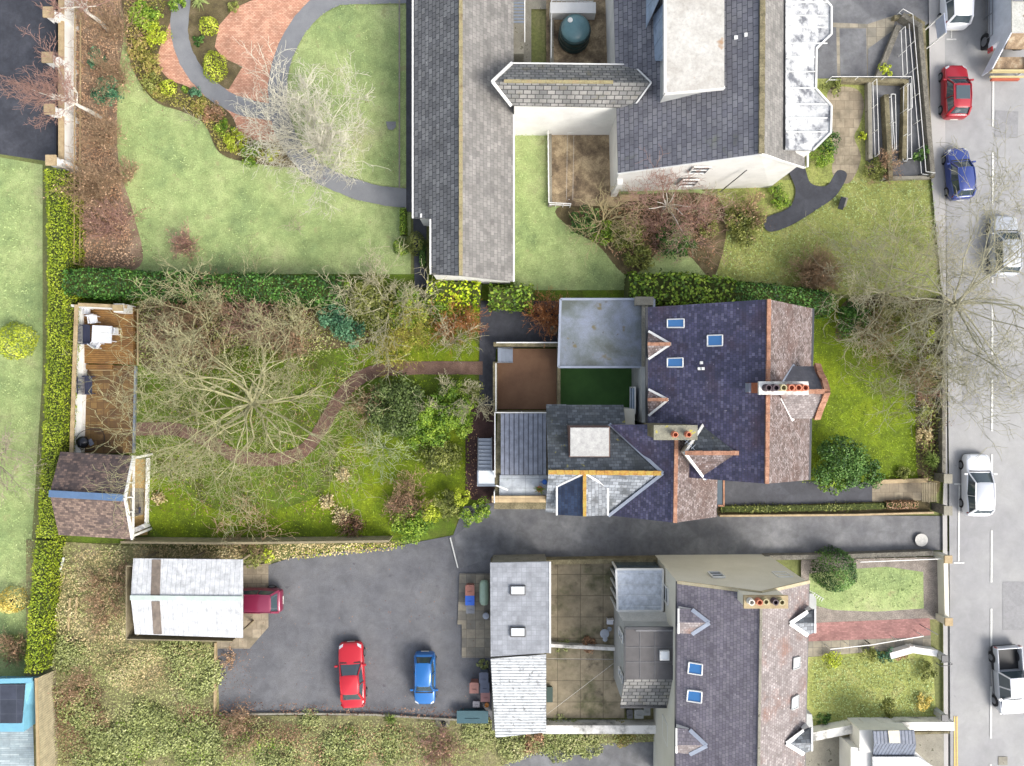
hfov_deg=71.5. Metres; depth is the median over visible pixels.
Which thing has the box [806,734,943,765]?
forecourt
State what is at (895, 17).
garden wall
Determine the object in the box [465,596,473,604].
wheelie bin
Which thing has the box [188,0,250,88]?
planting island
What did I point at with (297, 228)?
bare tree
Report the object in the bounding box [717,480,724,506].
door canopy
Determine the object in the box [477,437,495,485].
outdoor stair
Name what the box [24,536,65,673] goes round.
clipped hedge
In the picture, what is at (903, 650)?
garden wall
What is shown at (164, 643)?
shrub
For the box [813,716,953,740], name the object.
garden wall
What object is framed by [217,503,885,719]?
car park
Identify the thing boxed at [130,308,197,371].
twiggy bush
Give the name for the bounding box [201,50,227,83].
clipped bush
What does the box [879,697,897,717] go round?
shrub
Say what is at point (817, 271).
twiggy bush
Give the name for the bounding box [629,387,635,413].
window
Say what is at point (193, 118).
bare tree
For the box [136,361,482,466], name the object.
gravel path
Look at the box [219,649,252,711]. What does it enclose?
fallen leaves
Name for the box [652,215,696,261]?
shrub
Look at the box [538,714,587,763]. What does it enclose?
shrub
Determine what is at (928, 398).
leaf litter
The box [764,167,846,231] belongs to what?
dark path
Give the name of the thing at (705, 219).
twiggy bush
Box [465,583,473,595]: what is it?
wheelie bin
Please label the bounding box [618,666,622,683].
window
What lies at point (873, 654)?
shrub
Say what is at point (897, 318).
shrub
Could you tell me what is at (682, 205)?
birch tree
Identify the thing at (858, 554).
boundary wall
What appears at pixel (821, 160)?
shrub
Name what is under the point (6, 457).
bare tree
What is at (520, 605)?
outhouse
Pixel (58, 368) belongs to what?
clipped hedge
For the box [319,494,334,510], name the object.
grass clump
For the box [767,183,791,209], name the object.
shrub
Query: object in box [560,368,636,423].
artificial lawn
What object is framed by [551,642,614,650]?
yard wall
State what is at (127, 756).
undergrowth
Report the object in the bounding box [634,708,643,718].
wheelie bin
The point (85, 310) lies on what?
garden chair
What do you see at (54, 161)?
gate pier
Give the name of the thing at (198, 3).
spiky plant
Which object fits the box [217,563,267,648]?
carport paving
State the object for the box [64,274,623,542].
garden lawn
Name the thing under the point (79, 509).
garden shed
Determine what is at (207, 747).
shrub
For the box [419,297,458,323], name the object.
shrub
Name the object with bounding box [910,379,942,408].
twiggy bush
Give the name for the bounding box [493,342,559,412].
sunken terrace
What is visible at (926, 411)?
shrub
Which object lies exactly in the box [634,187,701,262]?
twiggy bush
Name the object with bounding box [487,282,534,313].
laurel hedge
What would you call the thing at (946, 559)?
gate pillar
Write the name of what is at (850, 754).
white garage
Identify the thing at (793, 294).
conifer hedge
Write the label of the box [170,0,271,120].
curved path
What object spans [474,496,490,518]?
shrub
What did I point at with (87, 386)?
garden bench
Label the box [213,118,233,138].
shrub
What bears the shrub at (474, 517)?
on the garden lawn at (442, 528)
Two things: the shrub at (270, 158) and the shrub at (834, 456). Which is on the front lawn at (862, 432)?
the shrub at (834, 456)
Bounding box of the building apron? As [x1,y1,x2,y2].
[406,0,426,286]
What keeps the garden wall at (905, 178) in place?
on the front lawn at (835, 220)
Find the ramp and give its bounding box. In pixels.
[868,30,924,175]
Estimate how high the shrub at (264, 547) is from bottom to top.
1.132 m
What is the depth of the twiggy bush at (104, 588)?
46.32 m
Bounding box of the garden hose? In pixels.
[76,429,104,449]
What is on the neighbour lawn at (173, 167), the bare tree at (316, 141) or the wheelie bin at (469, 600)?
the bare tree at (316, 141)
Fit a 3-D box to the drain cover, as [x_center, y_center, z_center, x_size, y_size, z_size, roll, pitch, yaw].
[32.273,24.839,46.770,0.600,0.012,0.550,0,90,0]
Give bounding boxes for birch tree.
[0,24,101,129]
[36,0,114,30]
[614,146,746,268]
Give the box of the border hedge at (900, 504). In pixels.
[883,499,918,509]
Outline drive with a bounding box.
[502,742,652,765]
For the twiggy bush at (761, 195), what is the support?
on the front lawn at (835, 220)
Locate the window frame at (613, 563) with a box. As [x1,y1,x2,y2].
[610,561,616,610]
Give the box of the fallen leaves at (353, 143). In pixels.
[285,95,393,183]
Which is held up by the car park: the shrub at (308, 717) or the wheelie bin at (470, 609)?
the wheelie bin at (470, 609)
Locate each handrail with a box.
[825,76,912,110]
[825,632,923,649]
[855,555,941,561]
[872,79,878,156]
[887,94,896,151]
[897,9,934,175]
[898,26,907,78]
[900,83,911,161]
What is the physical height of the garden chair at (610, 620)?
0.860 m
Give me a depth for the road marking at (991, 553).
46.77 m
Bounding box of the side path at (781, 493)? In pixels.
[717,480,871,508]
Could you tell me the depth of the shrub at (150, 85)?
46.54 m
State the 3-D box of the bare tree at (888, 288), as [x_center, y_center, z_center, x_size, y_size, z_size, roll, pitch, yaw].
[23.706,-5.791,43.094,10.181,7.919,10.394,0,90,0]
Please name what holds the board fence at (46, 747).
on the scrub ground at (30, 544)
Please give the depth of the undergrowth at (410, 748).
46.58 m
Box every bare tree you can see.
[0,422,51,505]
[61,233,404,554]
[128,248,226,376]
[181,107,201,127]
[202,492,296,565]
[230,36,390,218]
[233,288,328,420]
[277,214,304,235]
[310,236,449,381]
[351,418,420,484]
[412,368,496,423]
[430,314,488,362]
[562,179,652,263]
[647,181,737,256]
[803,105,1023,461]
[815,195,1023,370]
[842,289,981,433]
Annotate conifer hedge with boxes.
[61,265,349,311]
[734,279,836,320]
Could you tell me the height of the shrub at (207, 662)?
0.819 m
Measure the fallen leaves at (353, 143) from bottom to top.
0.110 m
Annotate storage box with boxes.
[457,708,487,722]
[473,700,479,706]
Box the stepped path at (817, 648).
[808,635,930,656]
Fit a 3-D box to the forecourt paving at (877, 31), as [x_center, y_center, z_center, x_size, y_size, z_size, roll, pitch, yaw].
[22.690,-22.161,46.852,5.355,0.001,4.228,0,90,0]
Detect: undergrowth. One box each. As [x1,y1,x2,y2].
[53,687,113,764]
[67,645,152,689]
[78,712,110,733]
[104,650,166,694]
[109,712,288,765]
[136,299,474,366]
[174,652,212,708]
[175,701,316,742]
[255,724,477,765]
[331,731,490,765]
[845,298,940,480]
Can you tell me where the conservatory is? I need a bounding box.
[610,561,663,611]
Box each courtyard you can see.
[0,0,54,160]
[479,301,558,405]
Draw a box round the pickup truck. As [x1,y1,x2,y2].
[988,644,1023,713]
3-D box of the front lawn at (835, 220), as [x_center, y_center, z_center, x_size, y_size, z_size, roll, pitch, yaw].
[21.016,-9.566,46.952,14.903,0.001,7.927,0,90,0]
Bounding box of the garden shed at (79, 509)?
[48,452,152,539]
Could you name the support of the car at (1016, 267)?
on the road
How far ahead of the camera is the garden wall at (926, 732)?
46.40 m
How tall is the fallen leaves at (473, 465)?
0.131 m
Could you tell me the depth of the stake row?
46.52 m
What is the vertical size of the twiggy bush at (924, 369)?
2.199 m
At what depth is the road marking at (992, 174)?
46.77 m
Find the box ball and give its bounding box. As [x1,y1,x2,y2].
[393,238,410,255]
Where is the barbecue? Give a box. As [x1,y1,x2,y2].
[76,436,93,447]
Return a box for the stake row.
[94,635,119,639]
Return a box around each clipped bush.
[0,321,39,359]
[0,585,28,613]
[159,79,176,97]
[181,85,188,93]
[199,16,218,35]
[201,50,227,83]
[404,230,428,255]
[809,545,857,592]
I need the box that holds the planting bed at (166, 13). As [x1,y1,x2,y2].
[122,0,295,166]
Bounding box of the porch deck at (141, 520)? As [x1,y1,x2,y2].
[129,457,149,535]
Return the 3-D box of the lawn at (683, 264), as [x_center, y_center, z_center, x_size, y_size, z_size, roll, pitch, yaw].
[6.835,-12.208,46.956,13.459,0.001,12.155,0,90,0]
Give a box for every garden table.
[92,325,116,342]
[600,629,608,637]
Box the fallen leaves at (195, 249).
[119,162,403,267]
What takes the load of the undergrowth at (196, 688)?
on the scrub ground at (30, 544)
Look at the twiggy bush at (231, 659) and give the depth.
46.59 m
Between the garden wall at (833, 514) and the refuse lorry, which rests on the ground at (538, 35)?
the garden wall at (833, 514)
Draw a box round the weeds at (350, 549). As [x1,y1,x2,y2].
[291,540,406,559]
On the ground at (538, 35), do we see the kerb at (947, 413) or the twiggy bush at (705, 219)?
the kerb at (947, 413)
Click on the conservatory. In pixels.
(638, 586)
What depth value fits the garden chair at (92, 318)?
46.12 m
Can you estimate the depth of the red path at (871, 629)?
46.81 m
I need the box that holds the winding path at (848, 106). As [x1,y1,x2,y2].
[827,86,863,183]
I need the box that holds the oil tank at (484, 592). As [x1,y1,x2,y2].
[479,580,488,605]
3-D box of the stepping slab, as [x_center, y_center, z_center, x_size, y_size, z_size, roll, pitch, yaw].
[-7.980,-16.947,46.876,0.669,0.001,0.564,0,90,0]
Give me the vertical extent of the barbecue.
1.029 m
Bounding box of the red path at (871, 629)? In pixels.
[808,618,930,640]
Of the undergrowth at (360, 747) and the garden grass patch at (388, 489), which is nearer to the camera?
the undergrowth at (360, 747)
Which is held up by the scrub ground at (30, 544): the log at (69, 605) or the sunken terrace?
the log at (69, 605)
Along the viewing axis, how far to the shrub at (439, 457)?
46.20 m
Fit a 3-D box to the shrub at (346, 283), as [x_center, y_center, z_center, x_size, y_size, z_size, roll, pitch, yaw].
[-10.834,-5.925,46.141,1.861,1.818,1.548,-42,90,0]
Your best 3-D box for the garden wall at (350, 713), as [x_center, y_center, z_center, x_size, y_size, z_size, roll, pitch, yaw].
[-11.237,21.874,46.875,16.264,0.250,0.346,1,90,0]
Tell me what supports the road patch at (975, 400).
on the road
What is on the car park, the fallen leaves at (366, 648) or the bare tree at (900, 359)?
the fallen leaves at (366, 648)
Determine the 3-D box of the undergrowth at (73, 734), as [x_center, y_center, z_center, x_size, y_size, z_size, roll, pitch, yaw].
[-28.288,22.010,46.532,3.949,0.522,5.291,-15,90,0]
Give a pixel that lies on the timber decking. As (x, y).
(16, 748)
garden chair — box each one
[80,307,93,313]
[84,314,100,323]
[87,341,104,348]
[112,327,119,334]
[606,617,613,623]
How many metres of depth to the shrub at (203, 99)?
46.68 m
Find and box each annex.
[492,410,547,508]
[614,602,672,707]
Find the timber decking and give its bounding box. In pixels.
[0,726,33,765]
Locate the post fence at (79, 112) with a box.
[73,0,85,265]
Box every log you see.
[67,598,70,629]
[74,596,77,621]
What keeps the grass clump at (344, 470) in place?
on the garden lawn at (442, 528)
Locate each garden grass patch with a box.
[149,421,466,537]
[355,328,478,371]
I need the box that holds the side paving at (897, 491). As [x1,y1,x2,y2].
[872,482,928,501]
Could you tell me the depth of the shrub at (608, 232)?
46.29 m
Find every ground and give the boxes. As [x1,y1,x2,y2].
[0,9,949,719]
[25,539,652,765]
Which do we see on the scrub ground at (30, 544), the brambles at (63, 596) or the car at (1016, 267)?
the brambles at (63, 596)
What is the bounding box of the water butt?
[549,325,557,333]
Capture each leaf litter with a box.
[220,701,490,719]
[574,201,715,271]
[868,298,938,478]
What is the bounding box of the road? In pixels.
[945,0,1023,765]
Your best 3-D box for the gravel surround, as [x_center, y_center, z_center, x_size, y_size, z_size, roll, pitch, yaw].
[23.535,13.635,46.820,9.020,0.001,4.369,0,90,0]
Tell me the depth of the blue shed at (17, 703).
44.50 m
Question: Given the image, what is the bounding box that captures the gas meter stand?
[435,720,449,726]
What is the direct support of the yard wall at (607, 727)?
on the ground at (538, 35)
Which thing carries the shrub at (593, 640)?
on the yard at (582, 605)
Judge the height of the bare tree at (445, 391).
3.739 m
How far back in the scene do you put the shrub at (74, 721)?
46.58 m
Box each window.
[618,626,622,643]
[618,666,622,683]
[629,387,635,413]
[662,714,667,746]
[664,583,668,605]
[677,179,699,186]
[688,166,711,174]
[707,571,725,577]
[771,571,792,576]
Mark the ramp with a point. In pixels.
(911, 167)
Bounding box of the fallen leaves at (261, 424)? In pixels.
[139,304,372,521]
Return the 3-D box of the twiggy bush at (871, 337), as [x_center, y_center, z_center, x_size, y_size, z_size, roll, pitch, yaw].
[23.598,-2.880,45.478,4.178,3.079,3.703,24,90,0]
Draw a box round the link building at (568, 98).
[491,62,651,134]
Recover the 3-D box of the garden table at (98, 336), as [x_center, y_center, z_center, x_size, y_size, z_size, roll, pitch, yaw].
[-26.416,-3.141,46.190,1.280,0.740,1.100,3,90,0]
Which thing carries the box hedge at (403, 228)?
on the neighbour lawn at (173, 167)
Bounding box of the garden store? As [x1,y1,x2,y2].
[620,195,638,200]
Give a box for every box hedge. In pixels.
[399,208,407,235]
[418,239,426,267]
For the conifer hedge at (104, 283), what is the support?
on the garden lawn at (442, 528)
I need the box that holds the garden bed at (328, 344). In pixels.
[136,301,372,373]
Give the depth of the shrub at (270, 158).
46.64 m
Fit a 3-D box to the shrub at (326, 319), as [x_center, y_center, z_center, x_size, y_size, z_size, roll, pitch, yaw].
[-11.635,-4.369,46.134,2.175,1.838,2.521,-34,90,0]
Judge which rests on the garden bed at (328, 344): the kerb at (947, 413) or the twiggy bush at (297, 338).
the twiggy bush at (297, 338)
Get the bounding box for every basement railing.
[547,130,570,207]
[550,0,593,62]
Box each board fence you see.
[35,670,57,765]
[120,536,392,544]
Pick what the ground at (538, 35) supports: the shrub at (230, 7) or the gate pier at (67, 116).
the gate pier at (67, 116)
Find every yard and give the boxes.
[466,406,495,502]
[546,0,606,62]
[546,564,623,717]
[552,135,618,205]
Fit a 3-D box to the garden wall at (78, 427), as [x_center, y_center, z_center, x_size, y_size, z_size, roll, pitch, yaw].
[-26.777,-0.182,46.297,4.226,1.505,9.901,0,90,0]
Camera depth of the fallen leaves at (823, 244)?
46.73 m
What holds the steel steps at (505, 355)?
on the sunken terrace
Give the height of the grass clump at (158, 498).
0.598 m
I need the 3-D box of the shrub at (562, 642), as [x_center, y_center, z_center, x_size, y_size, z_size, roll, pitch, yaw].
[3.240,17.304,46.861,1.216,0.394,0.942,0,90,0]
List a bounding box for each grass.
[515,134,624,288]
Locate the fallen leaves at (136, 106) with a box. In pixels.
[118,34,163,172]
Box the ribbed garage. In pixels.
[847,717,915,755]
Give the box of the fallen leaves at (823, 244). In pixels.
[721,216,940,287]
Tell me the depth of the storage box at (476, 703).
46.61 m
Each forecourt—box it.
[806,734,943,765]
[817,0,928,78]
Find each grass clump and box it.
[151,491,167,505]
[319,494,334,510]
[331,506,350,526]
[334,466,351,481]
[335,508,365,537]
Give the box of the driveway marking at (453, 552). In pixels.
[450,538,457,567]
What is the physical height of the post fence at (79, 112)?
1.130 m
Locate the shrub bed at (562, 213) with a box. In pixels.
[555,192,726,277]
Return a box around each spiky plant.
[190,0,208,10]
[345,726,355,735]
[383,713,396,724]
[921,451,939,469]
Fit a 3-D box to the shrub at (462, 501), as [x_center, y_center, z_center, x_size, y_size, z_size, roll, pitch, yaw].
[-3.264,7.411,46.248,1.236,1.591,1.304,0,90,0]
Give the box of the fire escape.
[514,0,524,61]
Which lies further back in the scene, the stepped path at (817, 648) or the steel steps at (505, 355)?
the stepped path at (817, 648)
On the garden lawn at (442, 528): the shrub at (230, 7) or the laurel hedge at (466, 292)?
the laurel hedge at (466, 292)
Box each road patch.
[962,349,979,404]
[995,110,1017,137]
[1003,582,1023,629]
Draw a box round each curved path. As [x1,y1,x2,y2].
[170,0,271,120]
[268,0,405,206]
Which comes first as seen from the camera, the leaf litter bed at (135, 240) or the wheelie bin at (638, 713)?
the wheelie bin at (638, 713)
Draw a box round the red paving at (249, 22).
[158,0,309,141]
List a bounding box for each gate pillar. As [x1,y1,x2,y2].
[931,503,952,515]
[932,472,952,483]
[933,552,952,563]
[934,707,947,720]
[935,613,952,625]
[935,649,947,661]
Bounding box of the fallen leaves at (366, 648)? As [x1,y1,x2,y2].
[224,568,481,703]
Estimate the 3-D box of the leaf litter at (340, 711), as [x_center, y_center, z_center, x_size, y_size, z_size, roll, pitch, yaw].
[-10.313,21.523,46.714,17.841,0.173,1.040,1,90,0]
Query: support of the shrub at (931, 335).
on the front bed at (918, 450)
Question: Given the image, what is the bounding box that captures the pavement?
[929,0,947,765]
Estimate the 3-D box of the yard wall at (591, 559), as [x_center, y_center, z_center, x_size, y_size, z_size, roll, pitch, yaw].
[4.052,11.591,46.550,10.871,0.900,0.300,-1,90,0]
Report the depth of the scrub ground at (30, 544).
46.94 m
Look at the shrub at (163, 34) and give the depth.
46.42 m
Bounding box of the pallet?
[67,637,79,645]
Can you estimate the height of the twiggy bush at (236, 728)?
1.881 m
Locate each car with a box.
[243,585,283,613]
[334,640,367,707]
[410,651,437,703]
[937,0,973,30]
[938,65,973,119]
[941,148,976,200]
[959,454,996,515]
[986,216,1023,277]
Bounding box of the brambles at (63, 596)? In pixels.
[55,550,210,690]
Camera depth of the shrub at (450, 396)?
45.55 m
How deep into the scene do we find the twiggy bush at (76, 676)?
46.26 m
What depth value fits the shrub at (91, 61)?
46.08 m
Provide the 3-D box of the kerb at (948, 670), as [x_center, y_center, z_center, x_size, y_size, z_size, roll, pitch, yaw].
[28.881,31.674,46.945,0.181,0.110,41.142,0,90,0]
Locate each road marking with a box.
[954,716,955,765]
[956,716,957,765]
[958,485,959,560]
[990,609,991,650]
[990,686,991,737]
[991,308,992,354]
[991,380,992,430]
[991,454,992,473]
[991,530,992,581]
[992,75,993,126]
[992,153,993,204]
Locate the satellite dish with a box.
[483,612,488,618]
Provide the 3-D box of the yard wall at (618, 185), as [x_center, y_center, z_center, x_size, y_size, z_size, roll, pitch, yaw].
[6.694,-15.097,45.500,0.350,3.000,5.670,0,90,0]
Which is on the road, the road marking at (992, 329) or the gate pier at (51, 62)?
the road marking at (992, 329)
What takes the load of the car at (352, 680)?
on the car park
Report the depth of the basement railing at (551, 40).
46.65 m
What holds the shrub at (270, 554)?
on the scrub ground at (30, 544)
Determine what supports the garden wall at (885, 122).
on the ground at (538, 35)
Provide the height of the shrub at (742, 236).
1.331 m
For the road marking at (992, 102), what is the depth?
46.77 m
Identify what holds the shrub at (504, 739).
on the scrub ground at (30, 544)
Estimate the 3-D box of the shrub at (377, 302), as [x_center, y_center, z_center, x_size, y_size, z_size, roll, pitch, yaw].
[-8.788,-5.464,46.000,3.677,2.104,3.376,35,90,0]
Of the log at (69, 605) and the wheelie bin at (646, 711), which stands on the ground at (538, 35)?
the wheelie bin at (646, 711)
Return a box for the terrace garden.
[805,79,869,182]
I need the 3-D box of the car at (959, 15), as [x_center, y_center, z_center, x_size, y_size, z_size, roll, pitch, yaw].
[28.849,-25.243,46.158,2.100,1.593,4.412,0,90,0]
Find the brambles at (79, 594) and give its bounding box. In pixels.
[55,543,127,639]
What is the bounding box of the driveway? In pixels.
[454,505,942,567]
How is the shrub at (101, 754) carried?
on the scrub ground at (30, 544)
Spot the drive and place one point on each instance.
(637, 754)
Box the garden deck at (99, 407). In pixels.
[84,307,138,452]
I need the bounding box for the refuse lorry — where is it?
[980,0,1023,80]
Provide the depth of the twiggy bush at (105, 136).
45.62 m
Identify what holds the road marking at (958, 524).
on the road
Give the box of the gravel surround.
[801,557,937,622]
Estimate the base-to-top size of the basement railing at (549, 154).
1.025 m
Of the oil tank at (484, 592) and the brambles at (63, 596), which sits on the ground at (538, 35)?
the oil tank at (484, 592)
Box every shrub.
[0,632,27,663]
[51,631,87,675]
[56,685,102,734]
[70,719,144,765]
[87,46,109,69]
[90,75,123,106]
[115,697,181,760]
[126,36,150,60]
[127,0,163,30]
[139,71,159,93]
[141,18,172,46]
[142,52,162,74]
[153,83,167,98]
[155,641,201,660]
[164,641,225,700]
[167,0,185,11]
[169,709,237,765]
[188,86,201,96]
[190,95,209,118]
[192,34,204,46]
[202,105,223,123]
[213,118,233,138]
[223,127,246,151]
[227,1,239,12]
[240,140,262,167]
[240,544,269,568]
[252,733,299,765]
[260,548,274,563]
[261,148,279,162]
[296,708,320,733]
[314,723,371,765]
[316,303,352,333]
[332,316,365,349]
[343,278,354,302]
[345,270,402,327]
[364,372,426,438]
[373,723,411,765]
[386,285,431,329]
[390,505,434,544]
[404,425,429,450]
[406,393,451,447]
[412,435,462,475]
[417,497,445,522]
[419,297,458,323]
[430,488,461,521]
[431,379,476,429]
[445,415,472,439]
[453,488,469,506]
[455,380,483,403]
[457,503,483,527]
[460,717,494,752]
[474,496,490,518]
[476,659,489,669]
[494,735,527,761]
[522,733,545,754]
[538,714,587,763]
[553,639,569,651]
[569,204,599,237]
[575,735,603,759]
[579,636,596,653]
[588,220,618,245]
[611,216,645,250]
[613,719,635,747]
[621,238,654,271]
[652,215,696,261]
[697,210,719,237]
[724,203,765,249]
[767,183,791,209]
[809,140,837,169]
[811,432,870,492]
[811,460,847,495]
[816,712,830,724]
[819,129,841,154]
[821,78,841,97]
[821,651,841,668]
[836,298,870,339]
[857,457,885,488]
[858,131,866,139]
[859,646,877,662]
[862,155,886,180]
[871,294,913,331]
[876,647,894,662]
[878,63,892,75]
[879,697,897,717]
[895,465,914,479]
[912,145,929,161]
[914,406,933,418]
[915,427,932,444]
[916,692,933,711]
[919,661,938,682]
[921,329,936,343]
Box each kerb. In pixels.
[399,0,399,187]
[945,181,948,505]
[947,551,949,765]
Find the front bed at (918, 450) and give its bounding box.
[835,295,947,495]
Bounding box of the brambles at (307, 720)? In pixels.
[52,641,509,765]
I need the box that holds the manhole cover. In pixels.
[915,534,927,545]
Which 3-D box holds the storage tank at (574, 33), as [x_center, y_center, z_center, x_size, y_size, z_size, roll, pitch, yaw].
[4.052,-22.654,46.085,2.060,1.830,2.060,0,90,0]
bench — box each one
[77,325,91,343]
[77,376,95,394]
[547,686,552,701]
[837,197,847,209]
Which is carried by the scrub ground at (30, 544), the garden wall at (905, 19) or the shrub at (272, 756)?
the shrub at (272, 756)
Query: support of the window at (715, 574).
in the terrace house at (744, 626)
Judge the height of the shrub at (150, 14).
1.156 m
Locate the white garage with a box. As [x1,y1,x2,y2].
[839,737,931,765]
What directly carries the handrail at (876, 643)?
on the ground at (538, 35)
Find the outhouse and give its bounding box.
[490,554,550,737]
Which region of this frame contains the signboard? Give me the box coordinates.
[925,13,946,48]
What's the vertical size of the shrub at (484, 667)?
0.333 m
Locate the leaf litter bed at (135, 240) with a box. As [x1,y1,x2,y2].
[76,0,142,270]
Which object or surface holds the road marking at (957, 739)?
on the road
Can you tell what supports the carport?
on the ground at (538, 35)
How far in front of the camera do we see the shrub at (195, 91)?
46.48 m
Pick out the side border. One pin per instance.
(923, 506)
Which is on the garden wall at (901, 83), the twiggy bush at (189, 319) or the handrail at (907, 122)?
the handrail at (907, 122)
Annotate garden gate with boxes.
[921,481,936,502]
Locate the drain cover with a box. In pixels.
[998,757,1007,764]
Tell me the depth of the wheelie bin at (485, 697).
46.02 m
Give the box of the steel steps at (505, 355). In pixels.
[496,348,512,362]
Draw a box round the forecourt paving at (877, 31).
[833,16,894,77]
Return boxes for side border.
[718,500,929,513]
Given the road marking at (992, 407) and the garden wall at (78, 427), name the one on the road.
the road marking at (992, 407)
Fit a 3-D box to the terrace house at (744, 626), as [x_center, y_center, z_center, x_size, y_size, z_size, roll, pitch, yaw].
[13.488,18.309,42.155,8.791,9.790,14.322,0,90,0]
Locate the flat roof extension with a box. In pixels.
[557,297,654,367]
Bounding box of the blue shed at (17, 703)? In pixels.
[0,676,39,731]
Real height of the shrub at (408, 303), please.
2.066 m
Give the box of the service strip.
[514,0,545,61]
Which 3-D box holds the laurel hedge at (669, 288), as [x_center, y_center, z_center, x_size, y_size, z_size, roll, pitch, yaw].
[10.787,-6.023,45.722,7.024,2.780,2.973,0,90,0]
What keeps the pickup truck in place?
on the road
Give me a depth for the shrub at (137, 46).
46.47 m
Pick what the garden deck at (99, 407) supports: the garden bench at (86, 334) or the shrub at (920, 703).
the garden bench at (86, 334)
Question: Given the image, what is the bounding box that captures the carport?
[126,551,253,641]
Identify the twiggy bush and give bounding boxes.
[0,625,25,669]
[40,146,120,223]
[48,665,107,714]
[61,0,152,49]
[63,94,126,161]
[68,37,141,98]
[70,559,126,612]
[77,195,149,247]
[78,583,125,637]
[102,156,141,193]
[130,294,211,359]
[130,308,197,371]
[166,216,202,263]
[178,325,230,381]
[180,265,244,322]
[205,291,286,354]
[206,100,226,121]
[217,647,234,671]
[217,702,269,761]
[261,308,320,363]
[335,383,384,431]
[366,321,423,378]
[379,489,419,526]
[380,297,438,362]
[382,464,433,520]
[414,721,469,765]
[422,290,491,357]
[521,285,572,347]
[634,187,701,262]
[673,187,730,236]
[727,187,773,241]
[776,239,849,302]
[847,307,910,364]
[865,143,904,188]
[903,357,941,393]
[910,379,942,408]
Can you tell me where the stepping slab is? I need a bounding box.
[386,122,395,129]
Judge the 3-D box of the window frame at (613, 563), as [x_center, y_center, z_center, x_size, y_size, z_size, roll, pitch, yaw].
[6.513,12.843,45.550,0.100,2.900,2.579,0,90,0]
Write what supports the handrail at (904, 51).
on the ramp
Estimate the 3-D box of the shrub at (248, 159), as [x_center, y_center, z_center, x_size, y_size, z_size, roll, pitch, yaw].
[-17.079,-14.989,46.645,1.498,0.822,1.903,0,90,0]
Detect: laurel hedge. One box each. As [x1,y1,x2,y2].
[426,278,482,312]
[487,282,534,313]
[624,268,737,306]
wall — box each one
[55,0,75,163]
[69,303,126,452]
[213,642,216,719]
[217,712,456,720]
[491,555,657,564]
[542,720,655,733]
[549,2,595,19]
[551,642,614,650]
[611,179,622,196]
[718,511,933,516]
[762,549,933,559]
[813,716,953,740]
[837,731,949,736]
[838,77,908,160]
[864,82,872,160]
[873,24,900,77]
[875,478,927,483]
[880,94,892,181]
[880,176,930,180]
[885,643,937,658]
[891,14,934,179]
[896,13,934,176]
[936,295,945,473]
[937,560,948,616]
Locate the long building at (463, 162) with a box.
[412,0,514,283]
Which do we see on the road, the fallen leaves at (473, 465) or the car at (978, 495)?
the car at (978, 495)
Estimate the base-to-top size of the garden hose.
0.564 m
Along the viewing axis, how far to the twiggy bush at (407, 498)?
45.99 m
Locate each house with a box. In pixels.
[546,299,829,522]
[605,0,832,190]
[653,554,815,765]
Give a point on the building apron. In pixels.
(420, 227)
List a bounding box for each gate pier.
[41,52,77,73]
[43,6,78,30]
[44,104,78,123]
[45,155,78,173]
[112,304,135,313]
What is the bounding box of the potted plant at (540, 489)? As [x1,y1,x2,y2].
[533,484,545,494]
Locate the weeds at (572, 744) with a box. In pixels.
[495,734,653,765]
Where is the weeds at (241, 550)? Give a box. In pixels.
[132,542,393,560]
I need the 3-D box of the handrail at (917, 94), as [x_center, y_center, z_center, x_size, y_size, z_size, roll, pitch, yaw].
[26.264,-18.849,46.443,0.617,1.115,10.790,-8,90,0]
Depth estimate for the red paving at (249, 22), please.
46.90 m
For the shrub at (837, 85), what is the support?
on the terrace garden
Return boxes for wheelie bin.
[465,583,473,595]
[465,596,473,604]
[466,605,474,613]
[470,679,478,692]
[479,669,487,682]
[480,678,488,692]
[481,691,489,701]
[626,708,632,718]
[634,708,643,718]
[642,708,649,715]
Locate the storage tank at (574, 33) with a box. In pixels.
[558,14,590,53]
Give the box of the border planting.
[720,501,885,513]
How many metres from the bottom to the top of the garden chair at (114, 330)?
0.895 m
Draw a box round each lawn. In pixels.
[0,157,42,675]
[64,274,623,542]
[117,3,410,273]
[514,135,717,289]
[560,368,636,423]
[718,179,941,297]
[804,298,941,489]
[807,651,935,725]
[809,567,923,611]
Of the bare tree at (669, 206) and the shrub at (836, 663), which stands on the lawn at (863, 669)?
the shrub at (836, 663)
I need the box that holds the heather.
[124,0,284,162]
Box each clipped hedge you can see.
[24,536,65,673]
[35,168,86,538]
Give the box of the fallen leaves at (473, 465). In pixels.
[466,426,476,497]
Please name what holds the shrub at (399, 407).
on the garden lawn at (442, 528)

